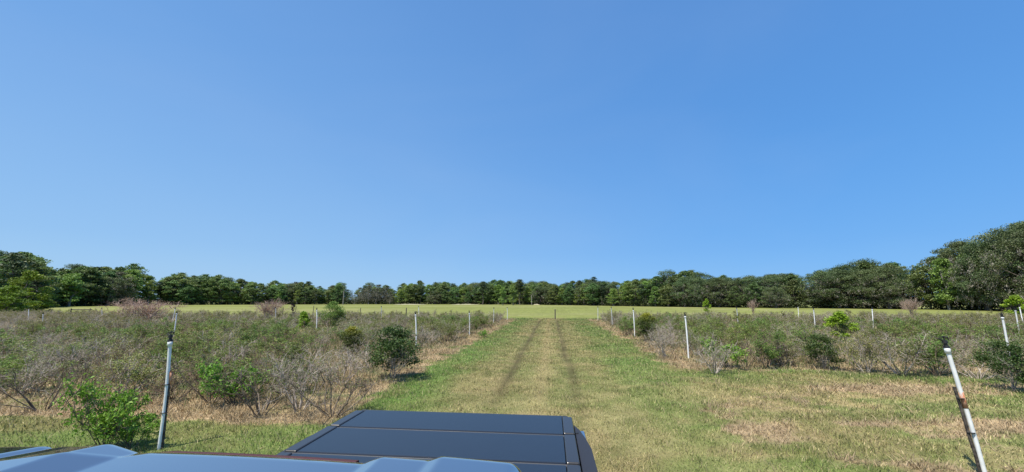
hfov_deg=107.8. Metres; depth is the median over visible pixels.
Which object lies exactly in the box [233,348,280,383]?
dry shrub
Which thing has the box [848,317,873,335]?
leafy shrub
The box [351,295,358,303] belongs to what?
sparse grey tree
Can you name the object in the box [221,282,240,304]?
pale green tree
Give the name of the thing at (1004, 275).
oak tree
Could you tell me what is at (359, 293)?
sparse grey tree
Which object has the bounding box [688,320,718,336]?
green shrub
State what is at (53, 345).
green shrub
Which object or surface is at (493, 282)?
broadleaf tree
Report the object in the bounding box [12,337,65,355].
leafy shrub
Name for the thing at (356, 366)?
leafless shrub
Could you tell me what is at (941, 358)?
leafy shrub
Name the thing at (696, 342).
leafy shrub
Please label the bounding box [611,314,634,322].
leafless shrub
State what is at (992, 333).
green shrub
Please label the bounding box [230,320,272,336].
green shrub
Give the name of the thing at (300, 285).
broadleaf tree
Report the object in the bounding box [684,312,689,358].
sprinkler riser
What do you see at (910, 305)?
dead bush
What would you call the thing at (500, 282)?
broadleaf tree
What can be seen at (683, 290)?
oak tree
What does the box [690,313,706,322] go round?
leafy shrub
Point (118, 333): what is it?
green shrub
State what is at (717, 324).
green shrub
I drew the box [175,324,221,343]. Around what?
green shrub
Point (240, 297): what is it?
pale green tree
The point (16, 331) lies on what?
leafless shrub
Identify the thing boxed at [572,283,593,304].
oak tree
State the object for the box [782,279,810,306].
broadleaf tree
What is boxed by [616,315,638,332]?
green shrub
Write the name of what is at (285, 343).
green shrub
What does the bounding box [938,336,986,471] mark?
sprinkler riser
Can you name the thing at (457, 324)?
leafy shrub
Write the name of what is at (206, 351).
green shrub
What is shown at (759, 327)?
green shrub
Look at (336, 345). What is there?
tall weeds
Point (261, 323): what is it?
green shrub
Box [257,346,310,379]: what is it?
leafy shrub
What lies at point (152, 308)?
dead bush
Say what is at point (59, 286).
pale green tree
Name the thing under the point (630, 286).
broadleaf tree
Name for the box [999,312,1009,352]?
sprinkler riser
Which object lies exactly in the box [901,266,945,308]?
broadleaf tree
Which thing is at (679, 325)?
green shrub
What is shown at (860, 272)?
oak tree
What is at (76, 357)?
leafless shrub
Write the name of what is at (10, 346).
green shrub
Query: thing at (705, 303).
lime shrub
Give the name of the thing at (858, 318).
green shrub
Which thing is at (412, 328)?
leafy shrub
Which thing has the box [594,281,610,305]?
broadleaf tree
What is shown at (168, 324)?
green shrub
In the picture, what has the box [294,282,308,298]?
broadleaf tree
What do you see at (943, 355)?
leafless shrub
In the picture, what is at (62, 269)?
broadleaf tree
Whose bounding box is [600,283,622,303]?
oak tree
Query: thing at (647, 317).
gold tipped shrub
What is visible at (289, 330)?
green shrub
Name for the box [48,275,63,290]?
broadleaf tree
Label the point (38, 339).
leafless shrub
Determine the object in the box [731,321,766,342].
green shrub
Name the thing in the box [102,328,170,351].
green shrub
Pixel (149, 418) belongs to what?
leafy shrub
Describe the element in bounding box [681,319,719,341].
green shrub
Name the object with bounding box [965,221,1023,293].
oak tree
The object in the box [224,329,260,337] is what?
green shrub
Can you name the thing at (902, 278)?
oak tree
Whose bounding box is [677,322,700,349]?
leafy shrub
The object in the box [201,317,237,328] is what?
green shrub
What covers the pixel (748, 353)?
leggy shrub
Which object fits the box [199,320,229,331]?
green shrub
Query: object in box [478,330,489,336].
leafy shrub
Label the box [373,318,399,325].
green shrub
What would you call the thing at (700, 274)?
oak tree
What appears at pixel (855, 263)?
oak tree
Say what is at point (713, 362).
leafless shrub
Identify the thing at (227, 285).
broadleaf tree
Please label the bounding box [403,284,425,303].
broadleaf tree
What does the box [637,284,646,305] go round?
pine tree
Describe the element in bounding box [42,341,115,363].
green shrub
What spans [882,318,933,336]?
green shrub
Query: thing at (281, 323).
green shrub
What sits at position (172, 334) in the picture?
green shrub
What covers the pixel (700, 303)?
oak tree
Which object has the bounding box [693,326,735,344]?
green shrub
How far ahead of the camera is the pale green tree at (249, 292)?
205.83 m
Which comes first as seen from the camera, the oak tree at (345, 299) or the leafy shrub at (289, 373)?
the leafy shrub at (289, 373)
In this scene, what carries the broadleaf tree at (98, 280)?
on the ground at (548, 311)
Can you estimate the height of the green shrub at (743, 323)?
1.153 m
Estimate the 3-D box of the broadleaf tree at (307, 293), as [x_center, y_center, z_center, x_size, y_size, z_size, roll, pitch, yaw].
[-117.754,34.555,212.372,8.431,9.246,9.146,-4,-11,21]
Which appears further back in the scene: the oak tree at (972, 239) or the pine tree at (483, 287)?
the pine tree at (483, 287)
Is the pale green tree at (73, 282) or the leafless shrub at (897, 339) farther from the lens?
the pale green tree at (73, 282)
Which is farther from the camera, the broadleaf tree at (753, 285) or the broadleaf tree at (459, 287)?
the broadleaf tree at (459, 287)
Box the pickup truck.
[0,410,597,471]
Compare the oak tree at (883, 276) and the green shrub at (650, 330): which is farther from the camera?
the oak tree at (883, 276)
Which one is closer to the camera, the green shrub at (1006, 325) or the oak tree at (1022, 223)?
the green shrub at (1006, 325)
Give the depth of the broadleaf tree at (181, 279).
188.11 m
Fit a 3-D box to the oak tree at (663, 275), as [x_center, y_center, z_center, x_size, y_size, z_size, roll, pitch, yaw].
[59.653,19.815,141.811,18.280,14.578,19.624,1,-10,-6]
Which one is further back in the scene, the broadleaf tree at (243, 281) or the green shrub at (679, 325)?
the broadleaf tree at (243, 281)
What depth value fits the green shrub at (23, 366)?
9.25 m
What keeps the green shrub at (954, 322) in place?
on the ground at (548, 311)
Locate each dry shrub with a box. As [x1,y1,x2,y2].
[26,321,61,340]
[75,325,113,340]
[79,333,157,381]
[87,323,121,335]
[116,359,214,404]
[177,316,206,329]
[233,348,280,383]
[295,327,315,343]
[934,320,973,341]
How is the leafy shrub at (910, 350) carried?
on the ground at (548, 311)
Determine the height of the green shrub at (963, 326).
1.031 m
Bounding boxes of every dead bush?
[93,296,188,320]
[250,298,293,317]
[746,300,759,312]
[899,297,922,314]
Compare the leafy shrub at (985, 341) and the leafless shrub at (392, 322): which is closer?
the leafy shrub at (985, 341)
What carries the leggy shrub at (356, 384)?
on the ground at (548, 311)
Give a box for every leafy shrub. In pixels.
[0,338,55,370]
[0,347,53,374]
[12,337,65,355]
[18,323,98,346]
[52,372,151,444]
[76,317,123,330]
[82,345,186,397]
[85,328,166,367]
[87,408,167,448]
[192,326,242,353]
[196,358,269,406]
[237,351,326,397]
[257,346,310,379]
[298,325,333,340]
[330,318,366,330]
[337,325,380,348]
[342,321,372,338]
[349,320,379,329]
[359,321,383,346]
[377,317,390,328]
[390,313,412,324]
[403,322,434,338]
[417,324,451,342]
[434,318,472,337]
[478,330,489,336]
[616,313,632,329]
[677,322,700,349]
[679,329,716,355]
[682,317,716,331]
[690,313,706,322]
[698,335,748,367]
[738,337,801,364]
[757,321,810,339]
[784,319,813,330]
[785,335,853,361]
[790,324,839,343]
[820,324,845,330]
[820,330,893,372]
[839,330,940,374]
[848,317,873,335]
[863,324,891,339]
[890,331,951,345]
[919,339,1008,379]
[964,327,1023,359]
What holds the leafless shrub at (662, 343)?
on the ground at (548, 311)
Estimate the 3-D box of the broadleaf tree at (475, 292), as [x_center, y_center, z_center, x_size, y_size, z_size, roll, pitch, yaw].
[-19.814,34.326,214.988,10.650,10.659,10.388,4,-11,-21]
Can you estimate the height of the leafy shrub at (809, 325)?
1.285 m
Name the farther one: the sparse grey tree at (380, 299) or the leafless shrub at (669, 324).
the sparse grey tree at (380, 299)
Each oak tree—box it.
[62,263,101,289]
[83,277,134,305]
[176,278,205,299]
[203,277,241,304]
[278,283,299,302]
[282,283,303,303]
[328,282,352,303]
[328,285,353,302]
[342,296,353,303]
[357,282,379,297]
[426,290,443,303]
[462,282,480,303]
[513,289,527,304]
[529,286,551,304]
[541,285,557,304]
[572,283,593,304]
[584,281,607,300]
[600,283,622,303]
[647,269,685,305]
[665,276,697,306]
[666,277,699,306]
[680,277,719,306]
[683,272,717,298]
[687,286,716,306]
[701,277,739,306]
[703,279,742,306]
[717,277,753,306]
[737,277,775,305]
[744,275,789,307]
[758,274,799,297]
[761,286,791,307]
[767,273,814,305]
[792,270,853,307]
[803,284,835,307]
[808,270,883,308]
[819,263,875,307]
[827,258,906,307]
[832,268,904,308]
[855,263,928,308]
[856,267,918,308]
[890,272,932,306]
[919,239,990,309]
[937,248,976,290]
[938,253,1018,308]
[942,232,1006,287]
[946,239,1016,310]
[953,234,1023,308]
[961,223,1023,309]
[964,259,1023,309]
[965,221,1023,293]
[968,229,1023,304]
[985,238,1023,291]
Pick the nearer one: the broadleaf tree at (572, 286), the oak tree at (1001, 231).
the oak tree at (1001, 231)
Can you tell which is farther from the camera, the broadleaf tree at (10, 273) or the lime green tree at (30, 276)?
the broadleaf tree at (10, 273)
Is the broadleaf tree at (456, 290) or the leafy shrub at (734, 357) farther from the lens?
the broadleaf tree at (456, 290)
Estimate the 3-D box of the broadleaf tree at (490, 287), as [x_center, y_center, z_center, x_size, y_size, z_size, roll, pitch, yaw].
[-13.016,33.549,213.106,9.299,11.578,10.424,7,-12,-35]
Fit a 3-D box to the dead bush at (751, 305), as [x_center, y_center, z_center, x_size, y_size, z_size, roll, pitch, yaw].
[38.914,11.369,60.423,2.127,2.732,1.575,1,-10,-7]
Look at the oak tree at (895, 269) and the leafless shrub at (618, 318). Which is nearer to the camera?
the leafless shrub at (618, 318)
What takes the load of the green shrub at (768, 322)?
on the ground at (548, 311)
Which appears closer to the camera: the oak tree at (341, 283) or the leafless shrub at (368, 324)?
the leafless shrub at (368, 324)
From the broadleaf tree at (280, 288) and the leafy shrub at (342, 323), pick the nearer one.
the leafy shrub at (342, 323)
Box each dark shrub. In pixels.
[365,324,425,377]
[800,333,846,368]
[968,339,1023,390]
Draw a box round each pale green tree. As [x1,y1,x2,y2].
[36,276,57,306]
[49,276,65,297]
[55,273,88,306]
[59,276,83,305]
[120,274,138,303]
[124,269,143,297]
[127,269,147,294]
[132,276,144,304]
[139,275,156,299]
[140,279,158,304]
[193,282,209,304]
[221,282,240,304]
[238,290,246,304]
[242,283,258,304]
[273,291,284,304]
[294,290,301,303]
[393,290,403,303]
[403,285,414,303]
[458,287,466,303]
[492,285,502,303]
[498,287,506,303]
[507,285,517,304]
[513,282,524,304]
[523,287,532,304]
[528,289,539,303]
[555,288,566,304]
[572,290,581,303]
[578,284,587,303]
[605,288,618,305]
[618,285,624,300]
[621,283,633,305]
[638,281,650,304]
[648,286,659,306]
[927,258,957,309]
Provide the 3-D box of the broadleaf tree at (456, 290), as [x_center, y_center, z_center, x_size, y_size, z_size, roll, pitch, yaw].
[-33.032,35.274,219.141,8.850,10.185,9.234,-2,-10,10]
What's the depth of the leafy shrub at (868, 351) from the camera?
11.54 m
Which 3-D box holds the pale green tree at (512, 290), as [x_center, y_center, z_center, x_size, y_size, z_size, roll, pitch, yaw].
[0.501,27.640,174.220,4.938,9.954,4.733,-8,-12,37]
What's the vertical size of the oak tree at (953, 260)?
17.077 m
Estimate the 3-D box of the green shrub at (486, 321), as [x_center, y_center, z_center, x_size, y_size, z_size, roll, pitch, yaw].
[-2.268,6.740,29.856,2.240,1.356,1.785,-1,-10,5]
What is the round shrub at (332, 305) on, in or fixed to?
on the ground at (548, 311)
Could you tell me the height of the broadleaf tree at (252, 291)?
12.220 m
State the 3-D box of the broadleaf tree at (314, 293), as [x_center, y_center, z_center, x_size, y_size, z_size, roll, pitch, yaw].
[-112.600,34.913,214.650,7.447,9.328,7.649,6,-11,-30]
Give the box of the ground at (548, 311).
[0,301,1023,471]
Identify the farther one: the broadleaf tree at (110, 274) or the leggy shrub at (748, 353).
the broadleaf tree at (110, 274)
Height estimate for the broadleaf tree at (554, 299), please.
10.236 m
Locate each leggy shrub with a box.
[0,346,108,411]
[68,351,137,397]
[151,350,263,403]
[202,356,307,415]
[254,363,388,417]
[289,357,323,389]
[636,333,664,348]
[728,337,768,367]
[763,328,797,366]
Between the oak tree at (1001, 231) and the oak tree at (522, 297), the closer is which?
the oak tree at (1001, 231)
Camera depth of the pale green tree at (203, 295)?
193.05 m
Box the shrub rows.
[0,308,1023,333]
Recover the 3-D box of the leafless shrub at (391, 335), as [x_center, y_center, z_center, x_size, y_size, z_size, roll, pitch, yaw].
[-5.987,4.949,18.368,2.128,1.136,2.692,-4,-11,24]
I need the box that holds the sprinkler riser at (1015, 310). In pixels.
[1014,308,1019,329]
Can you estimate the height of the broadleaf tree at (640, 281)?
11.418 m
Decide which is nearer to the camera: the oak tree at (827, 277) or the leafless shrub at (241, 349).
the leafless shrub at (241, 349)
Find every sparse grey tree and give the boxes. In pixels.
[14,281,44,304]
[100,271,138,305]
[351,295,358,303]
[354,288,365,300]
[361,287,376,303]
[363,285,377,298]
[369,284,387,302]
[369,288,385,303]
[385,292,395,302]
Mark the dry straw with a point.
(413, 369)
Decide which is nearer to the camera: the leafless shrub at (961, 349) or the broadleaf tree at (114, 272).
the leafless shrub at (961, 349)
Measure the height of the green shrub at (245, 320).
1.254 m
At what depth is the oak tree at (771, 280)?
118.90 m
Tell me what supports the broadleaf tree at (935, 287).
on the ground at (548, 311)
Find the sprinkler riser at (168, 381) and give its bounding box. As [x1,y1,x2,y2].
[157,331,174,449]
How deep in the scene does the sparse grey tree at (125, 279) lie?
161.36 m
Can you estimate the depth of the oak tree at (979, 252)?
83.26 m
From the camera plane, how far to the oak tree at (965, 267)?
83.67 m
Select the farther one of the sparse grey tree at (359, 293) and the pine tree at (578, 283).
the sparse grey tree at (359, 293)
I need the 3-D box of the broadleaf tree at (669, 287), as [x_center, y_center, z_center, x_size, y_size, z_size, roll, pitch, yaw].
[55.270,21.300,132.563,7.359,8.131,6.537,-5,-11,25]
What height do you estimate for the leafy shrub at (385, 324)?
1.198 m
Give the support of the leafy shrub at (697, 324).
on the ground at (548, 311)
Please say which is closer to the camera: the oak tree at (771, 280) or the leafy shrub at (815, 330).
the leafy shrub at (815, 330)
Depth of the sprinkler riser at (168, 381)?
5.74 m
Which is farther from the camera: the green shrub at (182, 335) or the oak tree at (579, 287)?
the oak tree at (579, 287)
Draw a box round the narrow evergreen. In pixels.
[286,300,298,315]
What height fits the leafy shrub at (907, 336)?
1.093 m
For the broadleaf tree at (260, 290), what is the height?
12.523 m
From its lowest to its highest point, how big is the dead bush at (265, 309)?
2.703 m
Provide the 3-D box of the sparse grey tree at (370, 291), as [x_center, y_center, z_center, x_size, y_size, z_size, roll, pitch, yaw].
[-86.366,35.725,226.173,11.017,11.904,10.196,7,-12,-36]
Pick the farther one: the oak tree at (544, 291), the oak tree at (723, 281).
the oak tree at (544, 291)
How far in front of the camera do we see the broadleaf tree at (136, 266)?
179.89 m
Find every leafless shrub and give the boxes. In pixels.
[0,324,62,339]
[0,332,69,353]
[0,353,70,396]
[16,330,65,349]
[27,335,115,376]
[37,336,111,377]
[61,331,123,346]
[112,320,140,331]
[189,335,260,366]
[216,322,239,334]
[254,344,340,417]
[287,339,371,385]
[312,333,329,347]
[330,343,409,370]
[344,319,380,328]
[377,325,418,341]
[380,317,405,328]
[413,326,443,344]
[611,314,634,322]
[641,323,680,357]
[651,327,684,346]
[655,322,683,343]
[661,317,679,329]
[689,333,739,373]
[781,317,813,329]
[867,330,939,354]
[892,343,977,372]
[947,331,982,356]
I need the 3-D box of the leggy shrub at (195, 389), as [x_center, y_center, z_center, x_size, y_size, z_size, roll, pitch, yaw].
[-6.555,3.078,8.079,2.068,1.184,1.012,13,-16,-52]
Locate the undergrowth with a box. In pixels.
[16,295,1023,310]
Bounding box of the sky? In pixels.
[0,0,1023,299]
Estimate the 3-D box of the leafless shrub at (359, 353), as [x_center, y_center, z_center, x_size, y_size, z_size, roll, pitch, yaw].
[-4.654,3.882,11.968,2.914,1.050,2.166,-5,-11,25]
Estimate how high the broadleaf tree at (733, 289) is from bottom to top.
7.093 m
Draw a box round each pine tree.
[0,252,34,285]
[153,281,163,299]
[417,285,424,303]
[478,281,487,304]
[515,279,524,304]
[575,280,582,289]
[598,284,605,305]
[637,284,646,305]
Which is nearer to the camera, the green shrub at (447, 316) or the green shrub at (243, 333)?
the green shrub at (243, 333)
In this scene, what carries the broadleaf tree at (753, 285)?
on the ground at (548, 311)
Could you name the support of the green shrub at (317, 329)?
on the ground at (548, 311)
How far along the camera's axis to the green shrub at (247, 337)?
15.29 m
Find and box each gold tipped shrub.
[337,325,365,351]
[635,312,660,339]
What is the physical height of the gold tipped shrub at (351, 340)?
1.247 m
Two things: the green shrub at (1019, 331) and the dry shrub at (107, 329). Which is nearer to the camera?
the green shrub at (1019, 331)
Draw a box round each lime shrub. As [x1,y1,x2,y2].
[296,311,311,329]
[702,298,710,311]
[823,311,859,341]
[1000,295,1023,315]
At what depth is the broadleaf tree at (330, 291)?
219.66 m
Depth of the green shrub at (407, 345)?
14.08 m
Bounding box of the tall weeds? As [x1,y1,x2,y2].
[0,315,1023,411]
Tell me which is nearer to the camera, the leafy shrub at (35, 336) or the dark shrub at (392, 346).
the dark shrub at (392, 346)
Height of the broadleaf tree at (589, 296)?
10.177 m
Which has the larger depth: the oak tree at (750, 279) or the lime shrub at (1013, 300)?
the oak tree at (750, 279)
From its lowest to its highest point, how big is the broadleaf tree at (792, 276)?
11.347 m
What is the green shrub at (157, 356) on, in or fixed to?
on the ground at (548, 311)
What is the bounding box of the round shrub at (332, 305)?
[315,301,345,328]
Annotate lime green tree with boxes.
[0,270,55,311]
[0,285,40,312]
[27,297,59,311]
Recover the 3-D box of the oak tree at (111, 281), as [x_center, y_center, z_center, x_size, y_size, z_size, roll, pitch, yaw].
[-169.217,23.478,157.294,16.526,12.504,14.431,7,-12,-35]
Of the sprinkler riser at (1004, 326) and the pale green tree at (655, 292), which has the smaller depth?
the sprinkler riser at (1004, 326)
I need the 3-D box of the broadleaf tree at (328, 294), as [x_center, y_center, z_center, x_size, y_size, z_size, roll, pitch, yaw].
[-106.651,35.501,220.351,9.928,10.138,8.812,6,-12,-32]
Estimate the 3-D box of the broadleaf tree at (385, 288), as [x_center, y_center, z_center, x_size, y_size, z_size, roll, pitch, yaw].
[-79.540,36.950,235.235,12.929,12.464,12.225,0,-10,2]
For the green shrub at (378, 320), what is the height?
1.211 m
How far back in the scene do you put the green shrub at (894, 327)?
17.80 m
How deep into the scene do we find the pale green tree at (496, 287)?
211.23 m
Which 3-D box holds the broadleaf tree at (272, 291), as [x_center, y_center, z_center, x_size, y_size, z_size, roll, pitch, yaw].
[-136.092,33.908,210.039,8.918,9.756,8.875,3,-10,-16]
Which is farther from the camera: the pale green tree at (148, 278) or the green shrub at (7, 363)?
the pale green tree at (148, 278)
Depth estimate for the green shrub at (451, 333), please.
20.18 m
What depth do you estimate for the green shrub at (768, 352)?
12.37 m
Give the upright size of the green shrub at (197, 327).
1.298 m
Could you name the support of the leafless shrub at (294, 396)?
on the ground at (548, 311)
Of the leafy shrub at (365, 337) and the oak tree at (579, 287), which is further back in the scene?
the oak tree at (579, 287)
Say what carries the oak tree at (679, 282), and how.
on the ground at (548, 311)
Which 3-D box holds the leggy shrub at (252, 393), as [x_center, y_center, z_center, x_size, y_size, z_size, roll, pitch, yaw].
[-5.154,2.948,7.449,1.621,1.218,2.619,7,-12,-37]
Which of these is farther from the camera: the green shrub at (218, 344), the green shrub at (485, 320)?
the green shrub at (485, 320)
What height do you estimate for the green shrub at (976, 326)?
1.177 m
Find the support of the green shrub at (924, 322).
on the ground at (548, 311)
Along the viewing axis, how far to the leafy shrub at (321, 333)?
18.43 m
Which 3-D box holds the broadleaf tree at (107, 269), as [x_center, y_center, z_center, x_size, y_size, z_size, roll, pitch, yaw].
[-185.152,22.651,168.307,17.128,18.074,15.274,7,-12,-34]
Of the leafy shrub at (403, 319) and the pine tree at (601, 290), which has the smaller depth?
the leafy shrub at (403, 319)
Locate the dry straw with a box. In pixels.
[0,318,1023,471]
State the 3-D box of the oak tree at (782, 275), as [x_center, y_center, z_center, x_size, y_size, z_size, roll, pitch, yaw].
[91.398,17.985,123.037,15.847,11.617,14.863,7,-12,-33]
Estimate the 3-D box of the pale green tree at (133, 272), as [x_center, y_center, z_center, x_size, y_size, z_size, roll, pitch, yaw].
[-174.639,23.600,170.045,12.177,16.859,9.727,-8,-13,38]
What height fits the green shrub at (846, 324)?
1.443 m
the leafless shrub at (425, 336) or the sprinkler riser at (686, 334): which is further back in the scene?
the leafless shrub at (425, 336)
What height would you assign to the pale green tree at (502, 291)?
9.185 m
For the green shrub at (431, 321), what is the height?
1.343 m
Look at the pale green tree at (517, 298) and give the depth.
204.77 m
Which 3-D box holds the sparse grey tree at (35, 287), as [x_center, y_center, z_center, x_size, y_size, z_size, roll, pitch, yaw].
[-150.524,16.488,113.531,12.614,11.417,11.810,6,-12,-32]
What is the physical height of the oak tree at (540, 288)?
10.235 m
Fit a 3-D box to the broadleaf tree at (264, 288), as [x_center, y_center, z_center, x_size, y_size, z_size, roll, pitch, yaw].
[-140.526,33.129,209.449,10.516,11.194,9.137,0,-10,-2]
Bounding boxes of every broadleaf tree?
[0,254,39,299]
[0,256,35,289]
[5,257,62,299]
[18,251,62,280]
[28,257,63,292]
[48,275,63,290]
[49,269,63,276]
[56,268,81,285]
[64,266,105,305]
[70,269,97,305]
[76,266,115,304]
[83,273,115,305]
[89,272,131,304]
[97,270,126,298]
[98,266,116,305]
[115,266,126,286]
[121,263,151,296]
[148,277,181,302]
[157,280,191,302]
[158,273,198,299]
[166,272,188,297]
[177,284,201,304]
[192,277,218,300]
[195,276,226,304]
[197,274,219,291]
[203,279,237,304]
[207,274,231,302]
[235,278,248,287]
[237,279,247,296]
[240,283,265,304]
[253,285,267,304]
[255,283,267,302]
[260,288,277,303]
[266,282,278,294]
[268,283,289,301]
[290,283,305,299]
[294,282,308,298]
[296,289,315,303]
[301,285,316,300]
[309,289,323,303]
[317,294,328,303]
[323,289,335,302]
[325,288,337,302]
[328,285,349,303]
[377,285,392,296]
[396,283,407,303]
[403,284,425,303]
[410,283,426,300]
[422,285,436,303]
[436,282,451,303]
[441,291,450,303]
[446,290,455,302]
[449,288,461,303]
[456,284,465,297]
[464,291,473,303]
[469,287,480,302]
[471,288,489,303]
[483,285,495,303]
[487,279,498,297]
[491,279,507,299]
[494,283,511,303]
[504,283,521,304]
[523,283,539,302]
[537,281,549,297]
[544,285,564,304]
[559,284,575,304]
[563,286,576,304]
[583,283,605,305]
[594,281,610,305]
[619,280,650,305]
[633,279,650,297]
[641,276,669,306]
[656,276,681,306]
[657,285,676,306]
[673,270,693,306]
[680,270,702,278]
[723,286,746,306]
[743,282,767,307]
[777,273,805,306]
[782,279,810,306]
[850,262,892,299]
[887,261,922,308]
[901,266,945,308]
[909,256,950,308]
[1011,264,1023,293]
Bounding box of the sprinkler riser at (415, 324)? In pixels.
[414,311,416,344]
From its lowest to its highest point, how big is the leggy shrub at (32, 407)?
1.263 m
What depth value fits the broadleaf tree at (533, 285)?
198.13 m
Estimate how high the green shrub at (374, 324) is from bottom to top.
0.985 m
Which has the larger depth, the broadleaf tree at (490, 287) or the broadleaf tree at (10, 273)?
the broadleaf tree at (490, 287)
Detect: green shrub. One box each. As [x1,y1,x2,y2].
[0,328,28,340]
[0,331,32,354]
[0,334,29,356]
[0,350,62,386]
[0,351,78,391]
[9,321,46,339]
[17,334,120,357]
[38,320,83,337]
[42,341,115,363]
[56,326,121,346]
[66,321,105,336]
[67,338,119,360]
[100,327,136,342]
[101,319,156,344]
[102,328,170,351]
[113,349,201,385]
[121,323,168,340]
[121,334,204,366]
[126,331,195,353]
[134,323,165,337]
[135,337,205,359]
[145,328,204,345]
[151,344,226,379]
[152,317,184,330]
[157,322,196,333]
[172,356,243,393]
[173,334,219,361]
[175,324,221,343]
[189,327,223,347]
[192,316,226,330]
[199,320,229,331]
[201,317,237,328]
[204,323,233,334]
[204,347,275,397]
[208,332,273,361]
[218,320,236,330]
[224,315,249,328]
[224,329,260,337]
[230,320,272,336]
[233,322,277,351]
[240,319,265,330]
[246,316,276,328]
[246,322,286,342]
[253,333,331,366]
[254,321,299,347]
[269,318,293,333]
[270,321,299,336]
[274,331,333,352]
[276,314,299,325]
[303,321,336,337]
[327,323,370,341]
[360,316,384,322]
[362,323,387,335]
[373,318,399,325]
[388,332,418,355]
[417,315,448,329]
[425,319,456,341]
[440,314,455,321]
[449,316,479,332]
[456,316,468,330]
[463,313,483,327]
[466,314,479,328]
[472,313,495,327]
[478,315,493,324]
[615,317,636,334]
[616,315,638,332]
[629,323,668,334]
[657,316,672,325]
[658,318,683,329]
[665,315,691,335]
[667,319,688,331]
[678,315,701,327]
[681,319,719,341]
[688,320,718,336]
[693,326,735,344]
[697,314,733,331]
[704,313,726,323]
[705,327,745,346]
[726,313,757,323]
[728,321,768,344]
[728,323,756,336]
[731,319,756,327]
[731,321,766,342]
[735,317,770,327]
[740,326,789,342]
[744,329,795,366]
[745,315,776,328]
[748,316,777,332]
[750,323,768,333]
[753,332,794,361]
[754,318,794,335]
[757,324,812,351]
[761,314,779,321]
[782,333,821,356]
[788,318,808,327]
[796,325,827,336]
[831,315,859,333]
[849,316,867,333]
[850,321,910,343]
[865,315,914,334]
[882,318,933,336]
[883,330,953,356]
[884,324,924,334]
[889,315,932,330]
[893,327,963,375]
[895,323,936,340]
[907,315,940,329]
[912,320,981,349]
[923,319,961,335]
[937,317,985,335]
[955,323,986,339]
[957,319,994,334]
[970,323,1023,344]
[983,317,1023,338]
[1011,322,1023,338]
[1011,324,1023,340]
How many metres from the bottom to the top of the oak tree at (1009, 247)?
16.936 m
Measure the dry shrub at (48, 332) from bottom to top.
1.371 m
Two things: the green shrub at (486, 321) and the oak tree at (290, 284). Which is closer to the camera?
the green shrub at (486, 321)
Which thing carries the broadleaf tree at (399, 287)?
on the ground at (548, 311)
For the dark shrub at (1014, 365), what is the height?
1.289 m
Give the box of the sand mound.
[394,304,425,304]
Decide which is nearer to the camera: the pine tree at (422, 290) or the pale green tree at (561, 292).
the pale green tree at (561, 292)
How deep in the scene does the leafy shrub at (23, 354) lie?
10.90 m
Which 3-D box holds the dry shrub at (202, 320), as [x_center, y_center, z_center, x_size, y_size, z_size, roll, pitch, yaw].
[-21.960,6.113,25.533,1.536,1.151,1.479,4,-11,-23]
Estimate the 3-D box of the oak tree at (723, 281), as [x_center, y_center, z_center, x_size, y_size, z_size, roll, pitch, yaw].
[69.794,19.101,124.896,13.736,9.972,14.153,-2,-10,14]
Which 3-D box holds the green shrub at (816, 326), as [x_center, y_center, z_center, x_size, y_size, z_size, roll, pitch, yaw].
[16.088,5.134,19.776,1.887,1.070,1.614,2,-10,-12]
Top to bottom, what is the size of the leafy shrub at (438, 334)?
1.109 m
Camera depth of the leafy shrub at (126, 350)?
12.59 m
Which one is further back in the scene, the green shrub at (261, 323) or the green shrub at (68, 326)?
the green shrub at (261, 323)
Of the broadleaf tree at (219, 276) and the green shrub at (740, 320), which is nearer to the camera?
the green shrub at (740, 320)
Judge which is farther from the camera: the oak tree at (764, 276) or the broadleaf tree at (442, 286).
the broadleaf tree at (442, 286)
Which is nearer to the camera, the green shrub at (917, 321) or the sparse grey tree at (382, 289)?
the green shrub at (917, 321)
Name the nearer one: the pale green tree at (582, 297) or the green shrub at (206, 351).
the green shrub at (206, 351)
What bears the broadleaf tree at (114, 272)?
on the ground at (548, 311)
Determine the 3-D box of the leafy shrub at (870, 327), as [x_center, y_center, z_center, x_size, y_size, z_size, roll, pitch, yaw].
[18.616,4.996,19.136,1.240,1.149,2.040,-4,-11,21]
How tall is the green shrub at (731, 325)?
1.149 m
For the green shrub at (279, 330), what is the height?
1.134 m
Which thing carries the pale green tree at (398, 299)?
on the ground at (548, 311)
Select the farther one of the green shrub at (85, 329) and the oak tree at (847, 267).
the oak tree at (847, 267)
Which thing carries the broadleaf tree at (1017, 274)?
on the ground at (548, 311)
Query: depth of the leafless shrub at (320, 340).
16.90 m
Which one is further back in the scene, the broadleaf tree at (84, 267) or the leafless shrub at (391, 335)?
the broadleaf tree at (84, 267)
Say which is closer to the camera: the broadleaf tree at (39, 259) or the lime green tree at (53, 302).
the lime green tree at (53, 302)
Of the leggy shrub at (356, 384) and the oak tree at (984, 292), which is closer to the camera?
the leggy shrub at (356, 384)
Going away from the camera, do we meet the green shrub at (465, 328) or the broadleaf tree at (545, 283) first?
the green shrub at (465, 328)
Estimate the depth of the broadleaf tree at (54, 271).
146.74 m
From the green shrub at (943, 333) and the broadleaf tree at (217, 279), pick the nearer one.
the green shrub at (943, 333)
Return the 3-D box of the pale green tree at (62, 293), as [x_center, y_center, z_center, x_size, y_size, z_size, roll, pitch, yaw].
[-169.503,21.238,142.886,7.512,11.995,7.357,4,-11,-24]
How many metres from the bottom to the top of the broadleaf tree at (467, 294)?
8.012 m
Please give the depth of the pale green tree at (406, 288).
222.11 m
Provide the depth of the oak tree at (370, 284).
234.43 m
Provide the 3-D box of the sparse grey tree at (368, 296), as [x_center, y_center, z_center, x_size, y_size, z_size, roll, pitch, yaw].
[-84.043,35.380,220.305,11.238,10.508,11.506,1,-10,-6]

